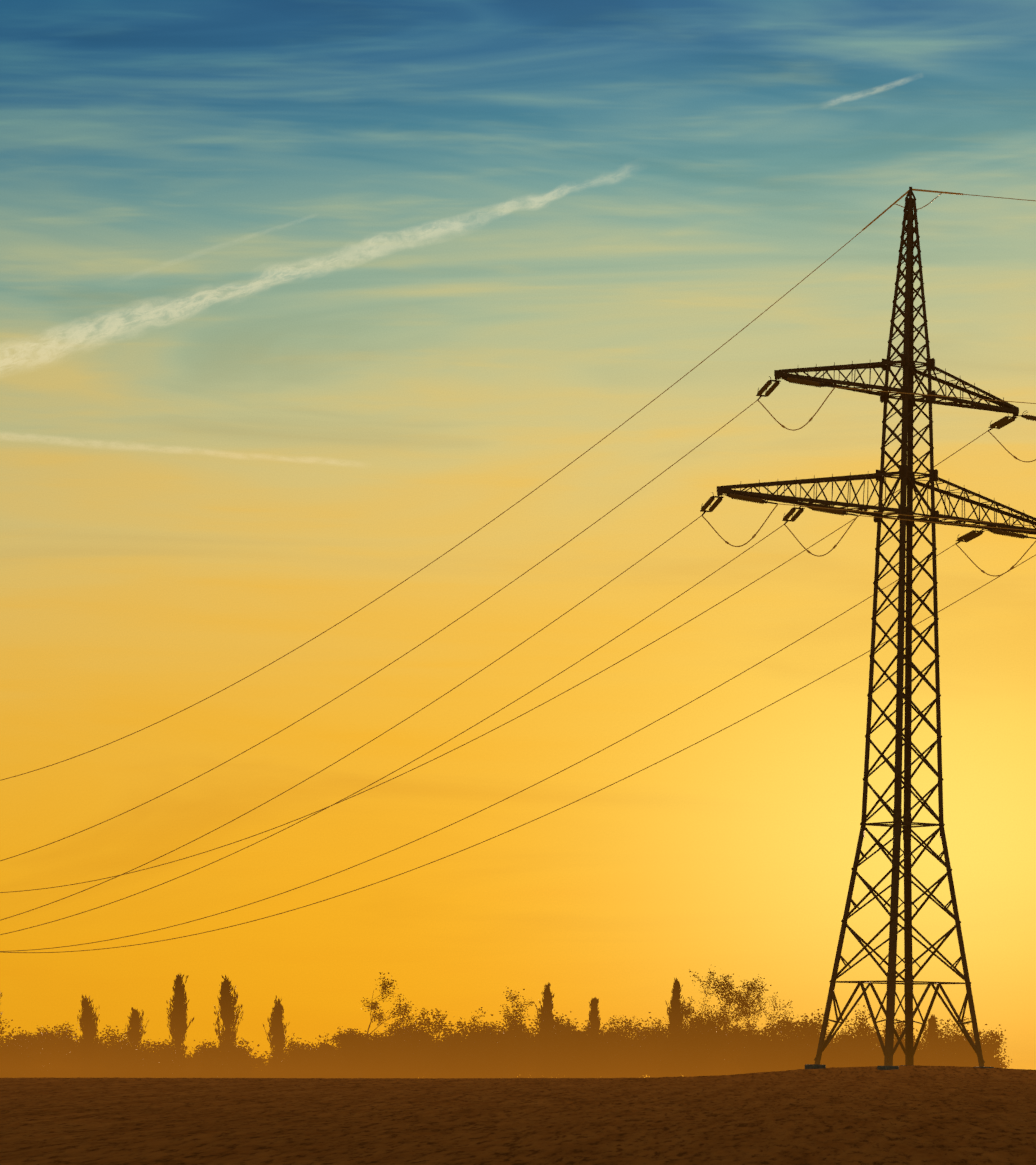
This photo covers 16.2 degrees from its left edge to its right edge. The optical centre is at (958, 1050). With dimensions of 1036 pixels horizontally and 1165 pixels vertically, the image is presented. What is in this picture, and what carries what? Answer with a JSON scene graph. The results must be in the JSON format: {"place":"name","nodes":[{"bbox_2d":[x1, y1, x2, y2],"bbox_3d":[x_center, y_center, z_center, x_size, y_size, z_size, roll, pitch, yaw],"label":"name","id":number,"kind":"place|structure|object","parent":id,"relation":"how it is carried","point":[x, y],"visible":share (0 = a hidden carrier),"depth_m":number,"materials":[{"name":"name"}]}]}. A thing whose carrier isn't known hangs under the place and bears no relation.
{"place":"outdoors","nodes":[
{"label":"outdoors","id":0,"kind":"place"},
{"bbox_2d":[0,1065,1035,1164],"bbox_3d":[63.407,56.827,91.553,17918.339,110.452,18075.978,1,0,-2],"label":"field ground","id":1,"kind":"structure","parent":0,"point":[924,1115],"depth_m":92.32,"materials":[{"name":"brown soil"}]},
{"bbox_2d":[14,1031,48,1077],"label":"bush","id":2,"kind":"object","parent":1,"relation":"on","point":[22,1035],"visible":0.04,"depth_m":872.55,"materials":[{"name":"brown plant"}]},
{"bbox_2d":[0,1019,64,1077],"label":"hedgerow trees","id":3,"kind":"object","parent":1,"relation":"on","point":[17,1059],"visible":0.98,"depth_m":815.98,"materials":[{"name":"brown plant"}]},
{"bbox_2d":[77,995,99,1077],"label":"poplar","id":4,"kind":"object","parent":1,"relation":"on","point":[87,1023],"visible":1,"depth_m":807.91,"materials":[{"name":"brown plant"}]},
{"bbox_2d":[123,1007,148,1058],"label":"poplar","id":5,"kind":"object","parent":1,"relation":"on","point":[133,1028],"visible":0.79,"depth_m":833.23,"materials":[{"name":"brown plant"}]},
{"bbox_2d":[20,1021,272,1077],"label":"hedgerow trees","id":6,"kind":"object","parent":1,"relation":"on","point":[113,1060],"visible":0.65,"depth_m":797.30,"materials":[{"name":"brown plant"}]},
{"bbox_2d":[166,974,193,1070],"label":"poplar","id":7,"kind":"object","parent":1,"relation":"on","point":[178,1027],"visible":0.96,"depth_m":798.37,"materials":[{"name":"brown plant"}]},
{"bbox_2d":[213,975,242,1072],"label":"poplar","id":8,"kind":"object","parent":1,"relation":"on","point":[227,1003],"visible":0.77,"depth_m":813.59,"materials":[{"name":"brown plant"}]},
{"bbox_2d":[263,996,289,1077],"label":"poplar","id":9,"kind":"object","parent":1,"relation":"on","point":[277,1026],"visible":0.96,"depth_m":828.79,"materials":[{"name":"brown plant"}]},
{"bbox_2d":[204,1024,418,1077],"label":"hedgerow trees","id":10,"kind":"object","parent":1,"relation":"on","point":[323,1059],"visible":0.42,"depth_m":821.05,"materials":[{"name":"brown plant"}]},
{"bbox_2d":[332,972,416,1077],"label":"broadleaf tree","id":11,"kind":"object","parent":1,"relation":"on","point":[357,1047],"visible":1,"depth_m":794.53,"materials":[{"name":"brown plant"}]},
{"bbox_2d":[371,1018,435,1077],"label":"bush","id":12,"kind":"object","parent":1,"relation":"on","point":[400,1036],"visible":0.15,"depth_m":814.25,"materials":[{"name":"brown plant"}]},
{"bbox_2d":[479,986,534,1077],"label":"broadleaf tree","id":13,"kind":"object","parent":1,"relation":"on","point":[515,1011],"visible":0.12,"depth_m":872.98,"materials":[{"name":"brown plant"}]},
{"bbox_2d":[391,1001,630,1078],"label":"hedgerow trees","id":14,"kind":"object","parent":1,"relation":"on","point":[576,1053],"visible":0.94,"depth_m":800.33,"materials":[{"name":"brown plant"}]},
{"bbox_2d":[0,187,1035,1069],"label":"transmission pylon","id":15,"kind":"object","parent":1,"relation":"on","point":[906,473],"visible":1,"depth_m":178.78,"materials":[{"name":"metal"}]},
{"bbox_2d":[535,982,555,1076],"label":"poplar","id":16,"kind":"object","parent":1,"relation":"on","point":[548,996],"visible":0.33,"depth_m":845.79,"materials":[{"name":"brown plant"}]},
{"bbox_2d":[586,997,603,1045],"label":"poplar","id":17,"kind":"object","parent":1,"relation":"on","point":[593,1012],"visible":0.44,"depth_m":866.12,"materials":[{"name":"brown plant"}]},
{"bbox_2d":[606,1015,668,1055],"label":"bush","id":18,"kind":"object","parent":1,"relation":"on","point":[627,1024],"visible":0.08,"depth_m":894.75,"materials":[{"name":"brown plant"}]},
{"bbox_2d":[665,978,684,1033],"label":"poplar","id":19,"kind":"object","parent":1,"relation":"on","point":[674,1012],"visible":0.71,"depth_m":841.84,"materials":[{"name":"brown plant"}]},
{"bbox_2d":[682,1009,715,1075],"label":"bush","id":20,"kind":"object","parent":1,"relation":"on","point":[694,1020],"depth_m":876.09,"materials":[{"name":"brown plant"}]},
{"bbox_2d":[652,969,771,1066],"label":"broadleaf tree","id":21,"kind":"object","parent":1,"relation":"on","point":[726,1020],"visible":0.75,"depth_m":854.54,"materials":[{"name":"brown plant"}]},
{"bbox_2d":[598,1008,850,1077],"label":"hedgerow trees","id":22,"kind":"object","parent":1,"relation":"on","point":[683,1052],"visible":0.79,"depth_m":804.54,"materials":[{"name":"brown plant"}]},
{"bbox_2d":[731,992,793,1071],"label":"broadleaf tree","id":23,"kind":"object","parent":1,"relation":"on","point":[774,1007],"visible":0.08,"depth_m":896.63,"materials":[{"name":"brown plant"}]},
{"bbox_2d":[866,1018,904,1054],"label":"broadleaf tree","id":24,"kind":"object","parent":1,"relation":"on","point":[899,1026],"visible":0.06,"depth_m":878.18,"materials":[{"name":"brown plant"}]},
{"bbox_2d":[788,1004,1011,1068],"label":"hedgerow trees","id":25,"kind":"object","parent":1,"relation":"on","point":[955,1050],"visible":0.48,"depth_m":820.44,"materials":[{"name":"brown plant"}]},
{"bbox_2d":[924,1014,938,1055],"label":"poplar","id":26,"kind":"object","parent":1,"relation":"on","point":[931,1022],"visible":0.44,"depth_m":878.46,"materials":[{"name":"brown plant"}]},
{"bbox_2d":[0,0,1035,1077],"label":"sky","id":27,"kind":"structure","parent":0,"point":[299,299],"materials":[{"name":"yellow"}]}
]}

